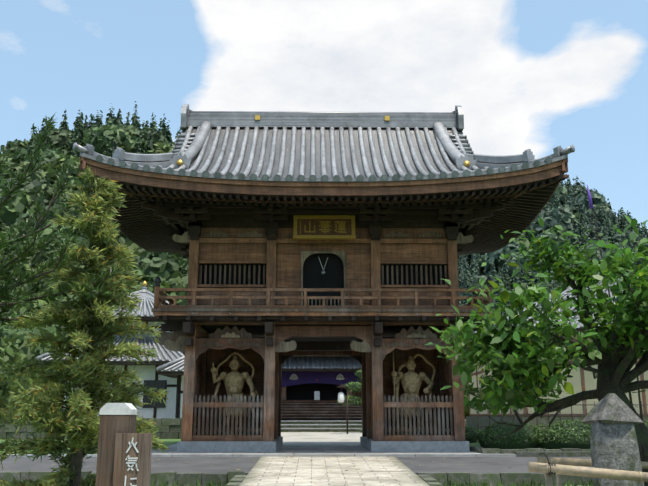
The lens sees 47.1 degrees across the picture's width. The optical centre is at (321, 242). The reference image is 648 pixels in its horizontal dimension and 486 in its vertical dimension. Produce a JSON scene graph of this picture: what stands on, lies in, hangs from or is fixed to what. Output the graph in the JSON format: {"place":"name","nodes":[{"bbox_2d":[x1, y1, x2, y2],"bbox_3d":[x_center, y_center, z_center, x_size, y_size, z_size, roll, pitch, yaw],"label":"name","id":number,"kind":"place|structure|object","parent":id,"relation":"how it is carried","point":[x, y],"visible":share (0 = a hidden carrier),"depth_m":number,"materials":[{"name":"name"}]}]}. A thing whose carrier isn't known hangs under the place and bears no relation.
{"place":"outdoors","nodes":[
{"label":"outdoors","id":0,"kind":"place"},
{"bbox_2d":[0,114,124,330],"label":"podocarp tree","id":1,"kind":"object","parent":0,"point":[5,240],"depth_m":8.95,"materials":[{"name":"green plant"}]},
{"bbox_2d":[0,165,169,485],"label":"conifer tree","id":2,"kind":"object","parent":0,"point":[101,204],"depth_m":8.96,"materials":[{"name":"green plant"}]},
{"bbox_2d":[0,439,180,453],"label":"lawn","id":3,"kind":"structure","parent":0,"point":[170,442],"depth_m":26.69,"materials":[{"name":"green plant"}]},
{"bbox_2d":[35,281,184,417],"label":"white hall","id":4,"kind":"structure","parent":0,"point":[164,369],"depth_m":35.66,"materials":[{"name":"paint"}]},
{"bbox_2d":[0,444,590,485],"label":"road paving","id":5,"kind":"structure","parent":0,"point":[354,464],"depth_m":16.50,"materials":[{"name":"grey stone"}]},
{"bbox_2d":[0,0,647,231],"label":"sky","id":6,"kind":"structure","parent":0,"point":[540,76],"materials":[{"name":"blue"}]},
{"bbox_2d":[152,246,620,485],"bbox_3d":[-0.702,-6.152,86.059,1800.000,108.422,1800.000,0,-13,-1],"label":"terrain","id":7,"kind":"structure","parent":0,"point":[320,438],"depth_m":32.98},
{"bbox_2d":[0,418,181,438],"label":"wall stone","id":8,"kind":"object","parent":7,"relation":"on","point":[170,428],"visible":0.12,"depth_m":30.70,"materials":[{"name":"grey stone"}]},
{"bbox_2d":[0,482,226,485],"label":"lawn grass","id":9,"kind":"structure","parent":7,"relation":"on","point":[172,485],"depth_m":14.31,"materials":[{"name":"green plant"}]},
{"bbox_2d":[95,403,152,485],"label":"wooden signpost","id":10,"kind":"object","parent":7,"relation":"on","point":[124,453],"visible":1,"depth_m":4.11,"materials":[{"name":"brown wood"}]},
{"bbox_2d":[35,452,504,485],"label":"fallen leaves","id":11,"kind":"object","parent":7,"relation":"on","point":[312,463],"visible":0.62,"depth_m":16.35,"materials":[{"name":"brown plant"}]},
{"bbox_2d":[0,447,592,485],"bbox_3d":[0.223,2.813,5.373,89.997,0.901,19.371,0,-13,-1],"label":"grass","id":12,"kind":"structure","parent":7,"relation":"on","point":[236,478],"depth_m":14.65,"materials":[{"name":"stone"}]},
{"bbox_2d":[78,156,568,451],"bbox_3d":[0.022,2.412,22.508,12.460,7.485,9.060,0,-13,-1],"label":"temple gate","id":13,"kind":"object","parent":7,"relation":"on","point":[273,285],"visible":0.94,"depth_m":20.28,"materials":[{"name":"brown wood"}]},
{"bbox_2d":[211,352,257,434],"bbox_3d":[-2.484,4.314,21.062,1.335,2.468,0.761,0,-13,-1],"label":"statue nio","id":14,"kind":"object","parent":13,"relation":"on","point":[234,380],"visible":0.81,"depth_m":21.03,"materials":[{"name":"wood"}]},
{"bbox_2d":[73,104,574,199],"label":"gate roof tiles","id":15,"kind":"object","parent":13,"relation":"attached to","point":[282,146],"visible":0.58,"depth_m":22.22,"materials":[{"name":"grey tile"}]},
{"bbox_2d":[391,350,435,434],"bbox_3d":[2.627,4.132,21.168,1.318,2.870,0.761,0,-13,-1],"label":"statue nio","id":16,"kind":"object","parent":13,"relation":"on","point":[411,380],"visible":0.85,"depth_m":21.07,"materials":[{"name":"wood"}]},
{"bbox_2d":[0,101,647,408],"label":"forest clumps","id":17,"kind":"object","parent":7,"relation":"on","point":[11,353],"visible":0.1,"depth_m":155.87,"materials":[{"name":"green plant"}]},
{"bbox_2d":[0,111,647,418],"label":"forested hillside","id":18,"kind":"structure","parent":7,"relation":"on","point":[8,215],"depth_m":159.48,"materials":[{"name":"green plant"}]},
{"bbox_2d":[338,384,347,433],"bbox_3d":[1.105,8.805,39.520,0.600,2.580,0.500,0,-13,-1],"label":"standing lantern","id":19,"kind":"object","parent":7,"relation":"on","point":[341,397],"visible":1,"depth_m":39.54,"materials":[{"name":"white wood"}]},
{"bbox_2d":[281,331,476,431],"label":"temple hall","id":20,"kind":"structure","parent":7,"relation":"on","point":[310,389],"depth_m":49.10,"materials":[{"name":"wood"}]},
{"bbox_2d":[465,425,481,437],"bbox_3d":[4.555,6.320,25.174,1.535,0.578,1.637,13,-18,-43],"label":"shrub","id":21,"kind":"object","parent":7,"relation":"on","point":[467,428],"visible":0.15,"depth_m":24.87,"materials":[{"name":"green plant"}]},
{"bbox_2d":[472,421,540,444],"bbox_3d":[5.030,5.089,20.008,1.902,0.590,1.571,0,-13,-1],"label":"shrub","id":22,"kind":"object","parent":7,"relation":"on","point":[479,435],"visible":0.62,"depth_m":19.55,"materials":[{"name":"green plant"}]},
{"bbox_2d":[444,482,591,485],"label":"lawn grass","id":23,"kind":"structure","parent":7,"relation":"on","point":[512,484],"depth_m":14.38,"materials":[{"name":"green plant"}]},
{"bbox_2d":[469,442,590,453],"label":"stone curb","id":24,"kind":"structure","parent":7,"relation":"on","point":[476,447],"depth_m":18.65,"materials":[{"name":"stone"}]},
{"bbox_2d":[514,384,522,423],"bbox_3d":[5.607,4.960,21.739,1.858,2.030,0.259,-1,-13,3],"label":"garden tree","id":25,"kind":"object","parent":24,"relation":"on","point":[519,418],"visible":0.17,"depth_m":21.64,"materials":[{"name":"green plant"}]},
{"bbox_2d":[468,386,493,399],"bbox_3d":[5.042,4.413,21.829,1.571,0.480,1.218,0,-13,-1],"label":"shrub","id":26,"kind":"object","parent":25,"relation":"attached to","point":[472,393],"visible":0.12,"depth_m":21.60,"materials":[{"name":"green plant"}]},
{"bbox_2d":[521,383,556,397],"bbox_3d":[6.340,4.317,21.937,1.195,0.496,1.098,-8,-15,30],"label":"shrub","id":27,"kind":"object","parent":25,"relation":"attached to","point":[548,391],"visible":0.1,"depth_m":21.91,"materials":[{"name":"green plant"}]},
{"bbox_2d":[465,423,647,448],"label":"shrub","id":28,"kind":"object","parent":7,"relation":"on","point":[525,444],"visible":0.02,"depth_m":19.35,"materials":[{"name":"green plant"}]},
{"bbox_2d":[466,279,647,432],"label":"cream building","id":29,"kind":"structure","parent":7,"relation":"on","point":[581,380],"depth_m":31.11,"materials":[{"name":"paint"}]},
{"bbox_2d":[529,419,590,443],"bbox_3d":[6.639,4.957,19.595,2.557,0.632,1.796,0,-13,-1],"label":"shrub","id":30,"kind":"object","parent":7,"relation":"on","point":[562,430],"visible":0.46,"depth_m":19.15,"materials":[{"name":"green plant"}]},
{"bbox_2d":[477,401,647,433],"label":"bamboo lattice fence","id":31,"kind":"object","parent":7,"relation":"on","point":[548,415],"visible":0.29,"depth_m":28.32,"materials":[{"name":"brown wood"}]},
{"bbox_2d":[528,452,647,485],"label":"bamboo fence","id":32,"kind":"object","parent":7,"relation":"on","point":[550,466],"visible":0.92,"depth_m":5.33,"materials":[{"name":"beige wood"}]},
{"bbox_2d":[581,393,643,485],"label":"stone lantern","id":33,"kind":"object","parent":7,"relation":"on","point":[612,419],"visible":0.98,"depth_m":6.06,"materials":[{"name":"grey stone"}]},
{"bbox_2d":[425,215,647,485],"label":"broadleaf tree","id":34,"kind":"object","parent":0,"point":[488,338],"depth_m":7.31,"materials":[{"name":"green plant"}]},
{"bbox_2d":[586,184,647,425],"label":"buddleja plant","id":35,"kind":"object","parent":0,"point":[592,208],"depth_m":9.00,"materials":[{"name":"plant"}]},
{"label":"yard pine tree","id":36,"kind":"object","parent":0,"visible":0},
{"bbox_2d":[337,395,361,405],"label":"shrub","id":37,"kind":"object","parent":36,"relation":"attached to","point":[356,402],"visible":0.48,"depth_m":41.33,"materials":[{"name":"green plant"}]},
{"bbox_2d":[344,382,361,391],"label":"pine tree","id":38,"kind":"object","parent":36,"relation":"attached to","point":[352,387],"visible":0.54,"depth_m":41.51,"materials":[{"name":"green plant"}]},
{"bbox_2d":[355,369,361,376],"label":"pine tree","id":39,"kind":"object","parent":36,"relation":"attached to","point":[359,372],"visible":0.33,"depth_m":41.75,"materials":[{"name":"green plant"}]}
]}

